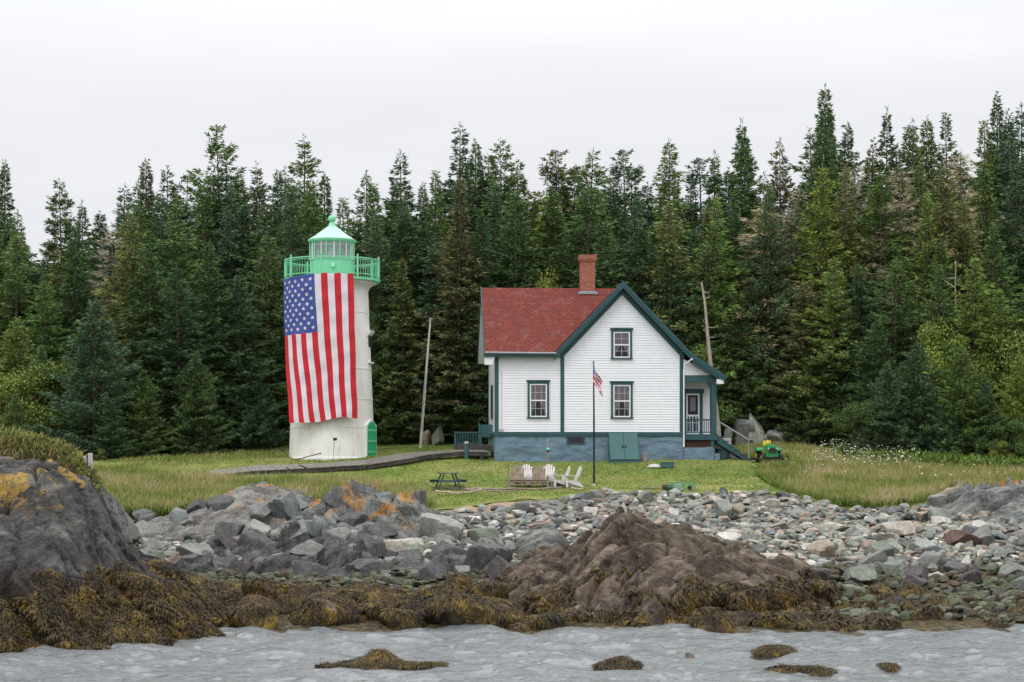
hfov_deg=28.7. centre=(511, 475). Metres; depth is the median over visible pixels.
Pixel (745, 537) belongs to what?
boulder
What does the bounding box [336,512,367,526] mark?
boulder
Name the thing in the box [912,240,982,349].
fir tree
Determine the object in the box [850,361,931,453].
fir tree
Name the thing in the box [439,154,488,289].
fir tree
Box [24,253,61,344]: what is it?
spruce tree
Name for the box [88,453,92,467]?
wooden post
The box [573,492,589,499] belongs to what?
boulder
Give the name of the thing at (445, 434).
spruce tree
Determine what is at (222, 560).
boulder
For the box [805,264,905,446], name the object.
spruce tree
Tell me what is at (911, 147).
spruce tree
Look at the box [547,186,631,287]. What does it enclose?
spruce tree
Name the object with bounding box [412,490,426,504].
boulder
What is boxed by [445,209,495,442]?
fir tree
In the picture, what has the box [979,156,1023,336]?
spruce tree
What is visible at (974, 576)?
boulder
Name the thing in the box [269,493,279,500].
boulder
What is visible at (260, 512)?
boulder
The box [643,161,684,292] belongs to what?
spruce tree
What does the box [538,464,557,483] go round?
garden chair
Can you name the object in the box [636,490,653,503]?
boulder
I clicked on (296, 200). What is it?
spruce tree
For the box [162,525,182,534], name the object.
boulder
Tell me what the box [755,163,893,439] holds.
spruce tree
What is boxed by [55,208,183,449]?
spruce tree
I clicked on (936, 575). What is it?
boulder
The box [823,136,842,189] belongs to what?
fir tree
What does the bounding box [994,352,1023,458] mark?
fir tree
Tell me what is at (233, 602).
rock
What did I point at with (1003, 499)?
rock outcrop
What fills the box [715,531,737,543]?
boulder
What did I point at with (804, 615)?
rock
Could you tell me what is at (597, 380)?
flag
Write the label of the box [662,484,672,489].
log
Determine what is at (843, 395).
fir tree
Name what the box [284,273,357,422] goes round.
hanging flag
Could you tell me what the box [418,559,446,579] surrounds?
boulder
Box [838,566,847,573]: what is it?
boulder
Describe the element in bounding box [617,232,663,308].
spruce tree
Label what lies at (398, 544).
boulder
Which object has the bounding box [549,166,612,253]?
spruce tree
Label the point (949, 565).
boulder
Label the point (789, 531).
boulder
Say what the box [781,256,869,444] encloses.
spruce tree
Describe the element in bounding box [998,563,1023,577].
boulder
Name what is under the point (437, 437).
boulder
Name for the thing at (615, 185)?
spruce tree
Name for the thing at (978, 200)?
tree
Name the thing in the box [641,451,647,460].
bucket
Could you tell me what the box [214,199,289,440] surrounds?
spruce tree
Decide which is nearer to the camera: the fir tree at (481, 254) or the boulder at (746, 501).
the boulder at (746, 501)
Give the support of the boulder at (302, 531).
on the rock outcrop at (336, 557)
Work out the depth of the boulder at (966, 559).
69.67 m
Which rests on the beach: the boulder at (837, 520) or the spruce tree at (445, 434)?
the boulder at (837, 520)
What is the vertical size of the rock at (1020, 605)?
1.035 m
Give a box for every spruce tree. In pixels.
[0,189,23,310]
[0,229,25,348]
[0,230,67,372]
[0,259,61,367]
[1,208,43,320]
[8,281,92,435]
[15,216,108,425]
[19,247,92,384]
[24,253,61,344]
[31,178,99,350]
[51,213,86,283]
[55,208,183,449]
[69,229,110,325]
[69,246,127,437]
[91,184,152,396]
[98,240,200,449]
[114,179,149,261]
[114,193,211,401]
[120,194,236,438]
[128,263,238,451]
[139,165,198,333]
[158,239,262,449]
[161,170,217,239]
[164,210,191,260]
[166,183,238,403]
[173,154,262,327]
[174,179,242,369]
[186,124,258,273]
[195,272,289,450]
[200,182,252,403]
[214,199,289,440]
[214,231,289,446]
[223,160,273,367]
[229,169,254,251]
[245,169,296,322]
[252,178,312,439]
[260,177,339,421]
[262,166,308,276]
[272,243,319,438]
[279,133,327,236]
[281,186,305,234]
[287,217,338,413]
[322,197,377,382]
[336,253,390,405]
[338,215,373,276]
[344,170,389,264]
[347,183,386,308]
[360,211,420,434]
[364,179,426,310]
[365,149,444,291]
[368,243,435,438]
[371,197,433,406]
[371,213,441,428]
[382,241,487,441]
[390,207,463,419]
[405,170,467,298]
[409,348,488,443]
[416,201,448,275]
[417,230,489,440]
[433,124,485,262]
[433,175,457,238]
[457,192,544,419]
[458,153,511,246]
[472,240,523,403]
[475,138,537,293]
[488,186,536,281]
[502,159,545,244]
[517,149,599,279]
[524,198,548,270]
[525,188,584,287]
[533,257,560,285]
[544,147,621,285]
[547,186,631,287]
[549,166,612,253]
[559,237,581,287]
[561,184,617,265]
[596,149,656,263]
[600,170,635,246]
[615,195,683,332]
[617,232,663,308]
[620,166,651,239]
[622,181,666,284]
[629,201,714,365]
[634,138,699,304]
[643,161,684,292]
[645,240,724,423]
[655,178,699,299]
[666,224,722,335]
[671,157,729,280]
[674,239,755,431]
[681,196,780,423]
[703,185,758,350]
[710,296,780,435]
[714,221,808,430]
[718,187,822,431]
[730,170,796,314]
[751,280,850,444]
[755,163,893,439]
[758,136,797,240]
[759,213,824,394]
[764,188,784,226]
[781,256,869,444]
[783,127,866,322]
[786,157,819,211]
[787,162,893,410]
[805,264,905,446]
[817,121,879,273]
[830,256,925,448]
[833,135,869,263]
[833,165,920,428]
[833,321,900,448]
[850,181,913,362]
[855,136,893,228]
[863,125,942,282]
[863,142,918,243]
[872,153,945,288]
[891,193,986,378]
[892,264,972,445]
[897,159,948,336]
[897,159,991,358]
[908,200,1005,391]
[916,114,939,188]
[918,136,959,223]
[924,112,987,260]
[933,253,1006,451]
[942,162,968,220]
[944,154,972,224]
[948,119,1019,295]
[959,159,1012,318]
[963,222,1023,389]
[963,287,1023,453]
[967,140,1003,249]
[979,109,1023,285]
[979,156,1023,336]
[989,280,1023,435]
[998,150,1023,309]
[1007,221,1023,329]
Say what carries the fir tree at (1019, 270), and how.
on the lawn at (473, 503)
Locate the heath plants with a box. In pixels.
[0,426,106,499]
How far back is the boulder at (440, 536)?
75.37 m
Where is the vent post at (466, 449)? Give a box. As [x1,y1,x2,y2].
[464,441,468,458]
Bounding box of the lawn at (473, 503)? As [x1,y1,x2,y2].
[78,433,994,518]
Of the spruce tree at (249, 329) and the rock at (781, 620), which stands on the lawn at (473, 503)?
the spruce tree at (249, 329)
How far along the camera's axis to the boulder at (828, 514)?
82.96 m
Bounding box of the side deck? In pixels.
[453,423,492,450]
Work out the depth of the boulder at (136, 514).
81.30 m
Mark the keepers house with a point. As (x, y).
(539, 350)
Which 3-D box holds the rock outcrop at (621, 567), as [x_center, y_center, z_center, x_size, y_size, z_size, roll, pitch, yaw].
[4.940,3.623,64.790,13.920,5.252,12.780,0,0,0]
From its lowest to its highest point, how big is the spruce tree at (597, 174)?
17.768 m
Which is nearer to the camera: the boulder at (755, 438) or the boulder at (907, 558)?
the boulder at (907, 558)
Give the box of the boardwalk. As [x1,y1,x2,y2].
[209,450,488,475]
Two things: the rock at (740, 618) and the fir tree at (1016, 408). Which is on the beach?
the rock at (740, 618)
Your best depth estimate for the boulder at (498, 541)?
73.51 m
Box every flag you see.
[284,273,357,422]
[593,363,602,395]
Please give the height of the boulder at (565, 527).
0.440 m
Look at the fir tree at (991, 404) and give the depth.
100.19 m
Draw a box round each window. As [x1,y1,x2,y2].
[369,336,371,346]
[491,385,492,419]
[526,380,549,417]
[567,436,584,443]
[610,328,632,358]
[610,381,633,418]
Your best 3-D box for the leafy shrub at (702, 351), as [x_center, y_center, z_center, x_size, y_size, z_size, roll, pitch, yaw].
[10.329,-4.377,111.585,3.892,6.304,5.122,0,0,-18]
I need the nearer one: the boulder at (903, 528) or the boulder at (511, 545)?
the boulder at (511, 545)
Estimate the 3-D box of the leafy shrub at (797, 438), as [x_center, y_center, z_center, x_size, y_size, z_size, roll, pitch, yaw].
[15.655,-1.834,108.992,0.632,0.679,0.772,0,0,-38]
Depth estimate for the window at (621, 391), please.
100.32 m
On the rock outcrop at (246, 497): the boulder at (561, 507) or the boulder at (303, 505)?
the boulder at (303, 505)
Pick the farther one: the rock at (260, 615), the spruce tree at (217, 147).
the spruce tree at (217, 147)
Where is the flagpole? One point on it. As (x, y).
(593, 484)
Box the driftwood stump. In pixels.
[936,478,965,493]
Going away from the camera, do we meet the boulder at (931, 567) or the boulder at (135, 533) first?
the boulder at (931, 567)
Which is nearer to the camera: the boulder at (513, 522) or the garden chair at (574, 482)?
the boulder at (513, 522)
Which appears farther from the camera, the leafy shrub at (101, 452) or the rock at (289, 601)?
the leafy shrub at (101, 452)
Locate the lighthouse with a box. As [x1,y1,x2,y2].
[283,215,380,459]
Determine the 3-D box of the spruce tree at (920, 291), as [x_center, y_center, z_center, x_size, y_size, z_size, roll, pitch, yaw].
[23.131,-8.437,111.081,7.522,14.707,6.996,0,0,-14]
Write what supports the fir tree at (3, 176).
on the lawn at (473, 503)
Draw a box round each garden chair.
[519,464,536,483]
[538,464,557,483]
[551,466,572,486]
[560,466,583,486]
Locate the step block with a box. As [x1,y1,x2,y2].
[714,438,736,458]
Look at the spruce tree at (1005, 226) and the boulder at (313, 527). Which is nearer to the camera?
the boulder at (313, 527)
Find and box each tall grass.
[93,460,439,514]
[731,440,1023,507]
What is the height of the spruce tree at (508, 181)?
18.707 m
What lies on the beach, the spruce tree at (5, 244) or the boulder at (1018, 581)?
the boulder at (1018, 581)
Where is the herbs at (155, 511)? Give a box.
[106,477,227,516]
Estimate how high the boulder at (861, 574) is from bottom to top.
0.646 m
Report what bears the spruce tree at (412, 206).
on the lawn at (473, 503)
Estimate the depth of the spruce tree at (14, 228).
117.69 m
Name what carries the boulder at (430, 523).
on the beach
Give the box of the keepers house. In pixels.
[477,255,751,463]
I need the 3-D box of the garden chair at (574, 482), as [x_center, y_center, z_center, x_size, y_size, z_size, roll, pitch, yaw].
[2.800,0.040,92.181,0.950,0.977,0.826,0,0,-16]
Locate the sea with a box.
[0,623,1023,681]
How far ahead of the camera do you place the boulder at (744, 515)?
81.62 m
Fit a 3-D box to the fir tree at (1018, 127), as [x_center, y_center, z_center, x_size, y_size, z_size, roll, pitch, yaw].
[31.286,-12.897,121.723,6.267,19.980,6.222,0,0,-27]
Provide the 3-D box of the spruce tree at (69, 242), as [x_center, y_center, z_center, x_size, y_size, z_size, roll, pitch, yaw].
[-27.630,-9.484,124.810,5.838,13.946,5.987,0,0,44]
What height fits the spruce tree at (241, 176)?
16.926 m
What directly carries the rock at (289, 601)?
on the beach
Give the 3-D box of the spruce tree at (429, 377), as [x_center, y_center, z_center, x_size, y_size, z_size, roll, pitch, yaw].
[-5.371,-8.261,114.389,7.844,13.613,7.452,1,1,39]
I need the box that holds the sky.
[0,0,1023,277]
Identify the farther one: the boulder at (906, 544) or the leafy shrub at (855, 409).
the leafy shrub at (855, 409)
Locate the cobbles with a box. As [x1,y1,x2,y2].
[133,487,1023,623]
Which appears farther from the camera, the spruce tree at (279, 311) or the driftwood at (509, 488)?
the spruce tree at (279, 311)
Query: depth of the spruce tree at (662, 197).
118.33 m
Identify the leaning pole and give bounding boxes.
[419,318,431,447]
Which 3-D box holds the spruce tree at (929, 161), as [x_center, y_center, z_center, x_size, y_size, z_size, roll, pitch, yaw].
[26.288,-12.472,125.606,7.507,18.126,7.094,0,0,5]
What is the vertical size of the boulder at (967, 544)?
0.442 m
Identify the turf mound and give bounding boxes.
[0,432,99,492]
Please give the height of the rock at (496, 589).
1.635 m
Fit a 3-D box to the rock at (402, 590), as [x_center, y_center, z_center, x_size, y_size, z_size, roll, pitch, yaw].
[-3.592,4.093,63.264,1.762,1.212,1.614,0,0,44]
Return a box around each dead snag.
[701,282,720,435]
[941,260,958,335]
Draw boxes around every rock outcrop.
[136,482,313,542]
[175,521,490,584]
[271,479,439,543]
[497,506,902,631]
[513,526,569,559]
[941,477,1023,522]
[1006,529,1023,545]
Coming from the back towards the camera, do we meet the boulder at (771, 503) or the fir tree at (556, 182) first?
the fir tree at (556, 182)
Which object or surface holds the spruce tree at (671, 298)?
on the lawn at (473, 503)
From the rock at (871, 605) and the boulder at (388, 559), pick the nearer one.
the rock at (871, 605)
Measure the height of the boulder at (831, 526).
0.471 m
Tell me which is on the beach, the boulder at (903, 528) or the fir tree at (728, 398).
the boulder at (903, 528)
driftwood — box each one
[435,489,481,493]
[465,486,562,490]
[485,490,519,491]
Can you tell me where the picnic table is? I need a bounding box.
[429,473,467,489]
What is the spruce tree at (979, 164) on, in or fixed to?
on the lawn at (473, 503)
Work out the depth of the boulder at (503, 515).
81.88 m
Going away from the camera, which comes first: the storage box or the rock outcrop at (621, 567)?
the rock outcrop at (621, 567)
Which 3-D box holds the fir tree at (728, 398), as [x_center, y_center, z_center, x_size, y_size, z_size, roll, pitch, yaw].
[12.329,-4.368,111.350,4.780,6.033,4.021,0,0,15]
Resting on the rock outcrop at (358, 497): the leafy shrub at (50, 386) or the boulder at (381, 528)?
the boulder at (381, 528)
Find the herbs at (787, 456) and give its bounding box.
[751,452,807,483]
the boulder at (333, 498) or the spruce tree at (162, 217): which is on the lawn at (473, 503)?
the spruce tree at (162, 217)
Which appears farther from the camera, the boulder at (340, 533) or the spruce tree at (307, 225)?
the spruce tree at (307, 225)
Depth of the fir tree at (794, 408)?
109.62 m
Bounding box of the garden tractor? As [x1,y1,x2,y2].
[750,438,785,460]
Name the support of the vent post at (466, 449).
on the lawn at (473, 503)
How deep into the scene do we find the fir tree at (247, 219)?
114.84 m
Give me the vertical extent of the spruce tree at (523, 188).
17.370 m
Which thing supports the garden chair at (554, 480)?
on the lawn at (473, 503)
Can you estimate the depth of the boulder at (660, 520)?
79.05 m
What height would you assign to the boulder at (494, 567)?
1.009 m
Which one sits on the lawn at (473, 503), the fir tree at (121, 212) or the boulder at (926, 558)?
the fir tree at (121, 212)
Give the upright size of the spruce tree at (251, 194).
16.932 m
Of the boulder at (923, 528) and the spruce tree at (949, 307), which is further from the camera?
the spruce tree at (949, 307)
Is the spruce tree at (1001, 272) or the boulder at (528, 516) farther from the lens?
the spruce tree at (1001, 272)
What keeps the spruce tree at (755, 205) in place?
on the lawn at (473, 503)
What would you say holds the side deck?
attached to the keepers house
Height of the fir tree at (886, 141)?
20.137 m
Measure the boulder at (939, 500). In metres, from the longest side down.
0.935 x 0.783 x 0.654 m
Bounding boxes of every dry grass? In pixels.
[0,423,106,489]
[119,439,446,466]
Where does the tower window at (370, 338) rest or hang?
in the lighthouse
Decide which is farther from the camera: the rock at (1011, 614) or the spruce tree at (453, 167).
the spruce tree at (453, 167)
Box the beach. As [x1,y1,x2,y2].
[180,493,1023,635]
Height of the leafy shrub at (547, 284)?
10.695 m
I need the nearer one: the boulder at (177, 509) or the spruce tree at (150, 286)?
the boulder at (177, 509)
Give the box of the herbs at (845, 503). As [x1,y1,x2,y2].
[831,492,911,507]
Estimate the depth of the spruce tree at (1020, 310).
105.93 m
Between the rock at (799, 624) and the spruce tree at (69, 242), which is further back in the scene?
the spruce tree at (69, 242)
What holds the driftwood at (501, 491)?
on the lawn at (473, 503)
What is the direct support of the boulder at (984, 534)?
on the beach
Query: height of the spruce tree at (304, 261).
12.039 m
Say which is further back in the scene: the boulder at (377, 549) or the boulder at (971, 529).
the boulder at (971, 529)
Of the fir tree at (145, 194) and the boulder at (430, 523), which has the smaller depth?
the boulder at (430, 523)
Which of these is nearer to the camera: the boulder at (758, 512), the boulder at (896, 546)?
the boulder at (896, 546)
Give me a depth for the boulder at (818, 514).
82.88 m
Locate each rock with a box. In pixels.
[0,456,230,652]
[6,455,132,542]
[186,574,207,585]
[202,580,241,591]
[202,585,223,593]
[206,590,224,604]
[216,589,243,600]
[221,586,242,592]
[223,598,241,606]
[224,605,238,612]
[225,603,284,629]
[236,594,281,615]
[241,576,298,600]
[272,581,326,613]
[288,591,369,625]
[313,648,453,670]
[324,585,342,588]
[325,586,364,601]
[344,580,368,587]
[356,583,407,607]
[358,598,389,620]
[375,607,428,629]
[391,586,416,594]
[393,599,427,614]
[401,593,423,602]
[416,583,450,596]
[416,592,451,606]
[422,592,524,628]
[440,571,477,586]
[444,582,469,595]
[463,579,508,599]
[505,616,531,627]
[506,598,518,606]
[506,623,539,632]
[522,611,568,629]
[589,654,643,670]
[682,617,690,623]
[685,653,693,657]
[687,606,735,632]
[725,610,759,625]
[747,612,794,628]
[749,644,797,659]
[764,664,841,676]
[783,619,814,630]
[790,610,822,623]
[814,618,846,630]
[822,611,848,622]
[834,600,854,608]
[841,588,860,597]
[850,600,886,610]
[865,612,887,622]
[866,584,891,594]
[873,662,900,673]
[874,594,885,602]
[876,592,906,599]
[883,596,919,610]
[894,582,929,599]
[910,603,944,619]
[923,594,950,606]
[962,602,973,608]
[983,617,1010,627]
[999,592,1023,601]
[1000,612,1019,621]
[1004,599,1023,612]
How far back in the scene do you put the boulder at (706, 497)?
87.23 m
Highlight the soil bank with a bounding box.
[132,492,910,522]
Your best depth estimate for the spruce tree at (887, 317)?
107.97 m
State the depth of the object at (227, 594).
62.97 m
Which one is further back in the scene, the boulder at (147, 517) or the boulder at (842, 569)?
the boulder at (147, 517)
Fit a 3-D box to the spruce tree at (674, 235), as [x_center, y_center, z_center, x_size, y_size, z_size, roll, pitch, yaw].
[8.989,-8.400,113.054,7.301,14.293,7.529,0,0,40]
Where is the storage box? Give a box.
[660,462,674,467]
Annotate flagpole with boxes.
[592,360,595,485]
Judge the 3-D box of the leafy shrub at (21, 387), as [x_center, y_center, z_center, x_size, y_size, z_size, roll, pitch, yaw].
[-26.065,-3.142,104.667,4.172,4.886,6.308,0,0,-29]
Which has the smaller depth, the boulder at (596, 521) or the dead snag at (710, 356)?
the boulder at (596, 521)
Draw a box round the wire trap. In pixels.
[667,482,695,489]
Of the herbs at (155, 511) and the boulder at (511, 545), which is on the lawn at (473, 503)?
the herbs at (155, 511)
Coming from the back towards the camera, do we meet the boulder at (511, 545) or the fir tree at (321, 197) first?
the fir tree at (321, 197)
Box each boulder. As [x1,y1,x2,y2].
[125,512,140,542]
[132,508,153,521]
[135,520,165,533]
[138,513,155,521]
[141,538,169,549]
[141,545,158,555]
[154,550,165,560]
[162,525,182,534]
[162,537,176,540]
[166,551,179,563]
[168,507,183,515]
[169,511,189,523]
[176,543,213,556]
[178,519,195,525]
[180,553,198,563]
[184,533,199,540]
[186,498,205,513]
[194,534,206,542]
[205,495,235,511]
[213,534,238,550]
[214,557,232,564]
[215,521,244,536]
[221,550,239,558]
[230,562,254,573]
[237,530,271,548]
[244,519,270,537]
[249,503,271,521]
[267,497,298,517]
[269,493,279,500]
[270,552,283,559]
[285,493,299,510]
[288,519,307,539]
[289,539,324,559]
[291,560,324,574]
[297,498,308,510]
[304,520,325,538]
[322,487,342,508]
[322,527,351,540]
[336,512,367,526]
[347,558,387,577]
[355,533,373,543]
[368,519,398,537]
[369,542,385,557]
[374,491,391,499]
[376,519,396,530]
[380,570,397,575]
[383,538,423,550]
[385,556,395,562]
[394,516,414,523]
[395,506,407,514]
[395,548,420,559]
[405,542,423,554]
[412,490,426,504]
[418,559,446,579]
[419,513,463,540]
[421,536,433,540]
[421,545,429,550]
[422,430,430,444]
[431,425,444,444]
[431,540,462,554]
[432,552,449,572]
[434,533,448,543]
[445,555,465,558]
[454,565,469,574]
[463,542,512,572]
[468,528,500,540]
[469,517,483,524]
[477,537,495,543]
[483,555,510,580]
[490,537,503,545]
[499,513,512,518]
[500,525,512,532]
[504,541,515,550]
[507,519,519,526]
[514,501,529,513]
[524,515,534,518]
[530,503,542,509]
[553,518,567,528]
[555,503,568,512]
[559,523,573,531]
[572,500,587,511]
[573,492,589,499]
[583,507,598,516]
[589,489,603,498]
[592,498,606,502]
[592,516,603,527]
[618,501,629,505]
[634,510,645,514]
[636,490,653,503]
[648,502,658,506]
[654,517,667,523]
[658,504,668,509]
[668,507,678,514]
[687,500,698,508]
[687,521,706,527]
[691,516,704,521]
[693,505,704,510]
[702,493,715,499]
[709,519,721,523]
[714,498,731,518]
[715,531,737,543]
[723,428,733,443]
[728,529,738,532]
[732,418,755,445]
[732,502,744,513]
[737,513,747,518]
[741,534,761,540]
[742,498,752,504]
[748,413,763,444]
[750,544,767,552]
[753,510,761,516]
[760,553,794,558]
[764,498,780,509]
[767,430,788,443]
[769,521,788,528]
[775,491,790,500]
[786,529,795,537]
[793,509,804,513]
[799,511,810,518]
[806,539,836,558]
[811,567,829,580]
[813,513,822,517]
[814,506,821,512]
[815,522,850,531]
[825,513,835,516]
[832,517,842,523]
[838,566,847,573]
[843,524,871,535]
[843,566,876,582]
[854,530,863,535]
[855,563,877,576]
[859,550,887,563]
[861,539,876,549]
[863,540,893,556]
[865,516,874,522]
[871,533,899,540]
[873,561,881,568]
[874,516,885,523]
[877,506,890,514]
[879,513,888,516]
[880,521,915,535]
[881,560,907,576]
[887,516,895,521]
[888,540,902,553]
[889,505,900,510]
[895,556,911,561]
[899,574,927,585]
[900,539,915,547]
[903,565,927,579]
[904,538,935,551]
[910,505,919,510]
[915,511,928,520]
[919,525,935,534]
[919,551,945,566]
[925,545,939,551]
[927,494,947,507]
[927,507,951,521]
[927,563,938,571]
[928,571,943,578]
[931,516,951,524]
[940,560,971,571]
[943,530,981,545]
[958,568,982,583]
[959,540,973,550]
[961,555,970,564]
[963,525,980,533]
[969,520,983,526]
[972,525,995,548]
[993,546,1007,556]
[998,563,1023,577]
[1005,548,1018,555]
[1008,576,1023,585]
[1013,561,1023,565]
[1016,572,1023,577]
[1017,523,1023,529]
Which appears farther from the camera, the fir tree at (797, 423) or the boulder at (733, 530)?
the fir tree at (797, 423)
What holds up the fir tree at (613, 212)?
on the lawn at (473, 503)
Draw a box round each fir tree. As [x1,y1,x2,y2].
[0,159,29,273]
[0,316,62,435]
[0,392,32,432]
[20,344,71,437]
[21,297,160,455]
[63,200,92,282]
[81,210,119,425]
[83,400,138,458]
[90,200,174,414]
[105,208,128,288]
[119,158,163,261]
[120,369,182,456]
[156,352,239,455]
[211,201,268,403]
[223,359,287,452]
[251,182,266,245]
[314,171,332,249]
[371,256,452,442]
[371,320,410,443]
[381,373,431,442]
[409,174,488,442]
[415,182,429,226]
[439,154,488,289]
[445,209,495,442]
[456,138,485,262]
[477,181,512,298]
[513,191,574,286]
[535,167,585,265]
[593,215,617,286]
[598,184,621,257]
[610,206,635,287]
[680,197,706,273]
[685,204,731,346]
[690,149,729,293]
[706,118,770,301]
[710,344,773,443]
[716,166,743,245]
[723,133,765,253]
[743,321,814,430]
[775,376,822,445]
[776,323,860,445]
[788,82,851,345]
[793,105,850,235]
[818,209,871,421]
[819,375,862,447]
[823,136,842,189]
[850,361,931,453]
[858,152,876,216]
[871,341,958,454]
[873,104,900,204]
[897,119,926,203]
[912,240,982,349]
[913,344,1000,456]
[924,402,965,456]
[956,376,1010,458]
[985,90,1009,212]
[989,119,1013,244]
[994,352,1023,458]
[998,102,1023,255]
[1008,236,1023,328]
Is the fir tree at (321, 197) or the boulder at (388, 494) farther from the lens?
the fir tree at (321, 197)
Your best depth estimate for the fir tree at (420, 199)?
121.21 m
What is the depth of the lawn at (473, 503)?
96.07 m
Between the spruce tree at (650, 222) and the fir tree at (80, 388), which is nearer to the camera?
the fir tree at (80, 388)
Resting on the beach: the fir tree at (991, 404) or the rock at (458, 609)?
the rock at (458, 609)
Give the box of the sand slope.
[448,501,523,511]
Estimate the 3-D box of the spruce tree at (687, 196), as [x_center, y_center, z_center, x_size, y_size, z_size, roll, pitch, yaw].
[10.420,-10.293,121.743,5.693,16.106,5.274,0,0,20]
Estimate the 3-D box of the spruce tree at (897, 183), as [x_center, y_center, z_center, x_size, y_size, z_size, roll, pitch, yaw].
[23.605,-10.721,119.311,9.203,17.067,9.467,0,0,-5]
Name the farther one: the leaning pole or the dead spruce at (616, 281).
the dead spruce at (616, 281)
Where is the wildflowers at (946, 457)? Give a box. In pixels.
[824,441,1023,467]
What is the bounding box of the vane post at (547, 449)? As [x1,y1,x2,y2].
[546,439,551,464]
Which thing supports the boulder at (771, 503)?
on the beach
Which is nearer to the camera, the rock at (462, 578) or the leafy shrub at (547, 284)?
the rock at (462, 578)
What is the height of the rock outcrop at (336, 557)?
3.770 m
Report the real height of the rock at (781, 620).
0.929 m
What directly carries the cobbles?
on the beach
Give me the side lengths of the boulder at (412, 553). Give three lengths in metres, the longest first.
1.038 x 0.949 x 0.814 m
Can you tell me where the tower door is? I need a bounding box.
[367,421,376,456]
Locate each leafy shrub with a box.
[0,361,97,438]
[0,369,55,434]
[0,400,10,426]
[94,449,106,458]
[487,267,560,384]
[689,341,741,428]
[791,436,805,444]
[829,401,902,448]
[917,315,970,429]
[965,328,1023,449]
[971,417,1023,457]
[988,440,1013,458]
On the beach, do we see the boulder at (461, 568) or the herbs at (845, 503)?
the boulder at (461, 568)
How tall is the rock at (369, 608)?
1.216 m
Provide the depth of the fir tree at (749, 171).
120.10 m
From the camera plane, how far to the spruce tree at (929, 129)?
125.49 m
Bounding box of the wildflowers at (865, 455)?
[785,439,997,481]
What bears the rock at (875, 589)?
on the beach
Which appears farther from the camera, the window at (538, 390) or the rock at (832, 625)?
the window at (538, 390)
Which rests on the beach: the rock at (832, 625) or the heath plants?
the rock at (832, 625)
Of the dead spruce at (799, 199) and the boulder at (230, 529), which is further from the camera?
the dead spruce at (799, 199)
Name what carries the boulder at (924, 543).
on the beach
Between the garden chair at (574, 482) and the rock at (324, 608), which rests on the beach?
the rock at (324, 608)
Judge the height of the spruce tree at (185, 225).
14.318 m
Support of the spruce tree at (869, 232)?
on the lawn at (473, 503)
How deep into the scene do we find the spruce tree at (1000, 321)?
105.74 m
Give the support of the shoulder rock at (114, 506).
on the beach
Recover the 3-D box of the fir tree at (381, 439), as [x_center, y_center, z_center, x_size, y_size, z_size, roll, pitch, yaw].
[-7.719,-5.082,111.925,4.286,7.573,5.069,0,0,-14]
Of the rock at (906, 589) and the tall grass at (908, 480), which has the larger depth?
the tall grass at (908, 480)
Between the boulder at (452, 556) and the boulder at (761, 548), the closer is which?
the boulder at (452, 556)
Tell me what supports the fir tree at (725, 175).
on the lawn at (473, 503)
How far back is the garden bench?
91.93 m
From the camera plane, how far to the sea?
49.70 m
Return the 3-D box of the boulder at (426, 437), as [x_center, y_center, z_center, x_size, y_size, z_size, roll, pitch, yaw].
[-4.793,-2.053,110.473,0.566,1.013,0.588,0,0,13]
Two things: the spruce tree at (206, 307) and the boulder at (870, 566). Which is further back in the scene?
the spruce tree at (206, 307)
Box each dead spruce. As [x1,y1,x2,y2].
[70,223,136,397]
[596,238,650,287]
[722,203,818,391]
[782,187,833,308]
[814,160,884,308]
[854,162,951,363]
[940,151,1007,273]
[944,202,1007,322]
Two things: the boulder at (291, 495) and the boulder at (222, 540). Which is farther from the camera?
the boulder at (291, 495)
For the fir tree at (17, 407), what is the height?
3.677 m
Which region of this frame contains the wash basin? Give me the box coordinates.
[647,464,660,467]
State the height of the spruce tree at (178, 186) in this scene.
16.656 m
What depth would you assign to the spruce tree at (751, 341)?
111.00 m
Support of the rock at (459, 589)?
on the beach
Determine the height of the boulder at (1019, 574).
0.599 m
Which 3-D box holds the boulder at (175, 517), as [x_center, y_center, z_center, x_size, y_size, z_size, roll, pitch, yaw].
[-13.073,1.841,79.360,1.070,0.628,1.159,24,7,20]
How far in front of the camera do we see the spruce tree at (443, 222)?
118.74 m
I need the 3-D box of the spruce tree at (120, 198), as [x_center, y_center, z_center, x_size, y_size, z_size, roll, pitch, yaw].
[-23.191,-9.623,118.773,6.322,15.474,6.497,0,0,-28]
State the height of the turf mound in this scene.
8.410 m
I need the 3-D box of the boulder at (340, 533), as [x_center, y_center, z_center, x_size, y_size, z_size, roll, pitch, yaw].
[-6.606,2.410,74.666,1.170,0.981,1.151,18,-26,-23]
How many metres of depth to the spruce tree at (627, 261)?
112.55 m
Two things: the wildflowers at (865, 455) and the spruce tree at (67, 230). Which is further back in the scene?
the spruce tree at (67, 230)
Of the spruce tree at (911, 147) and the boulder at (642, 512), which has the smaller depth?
the boulder at (642, 512)
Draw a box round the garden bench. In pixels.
[507,465,548,487]
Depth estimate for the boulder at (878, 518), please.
80.68 m
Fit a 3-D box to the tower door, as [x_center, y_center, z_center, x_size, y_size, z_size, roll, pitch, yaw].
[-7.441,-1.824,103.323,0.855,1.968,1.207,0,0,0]
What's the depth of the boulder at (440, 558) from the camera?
68.18 m
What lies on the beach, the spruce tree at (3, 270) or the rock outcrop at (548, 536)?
the rock outcrop at (548, 536)
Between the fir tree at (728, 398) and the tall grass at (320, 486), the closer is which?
the tall grass at (320, 486)
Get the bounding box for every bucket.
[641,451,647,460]
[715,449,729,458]

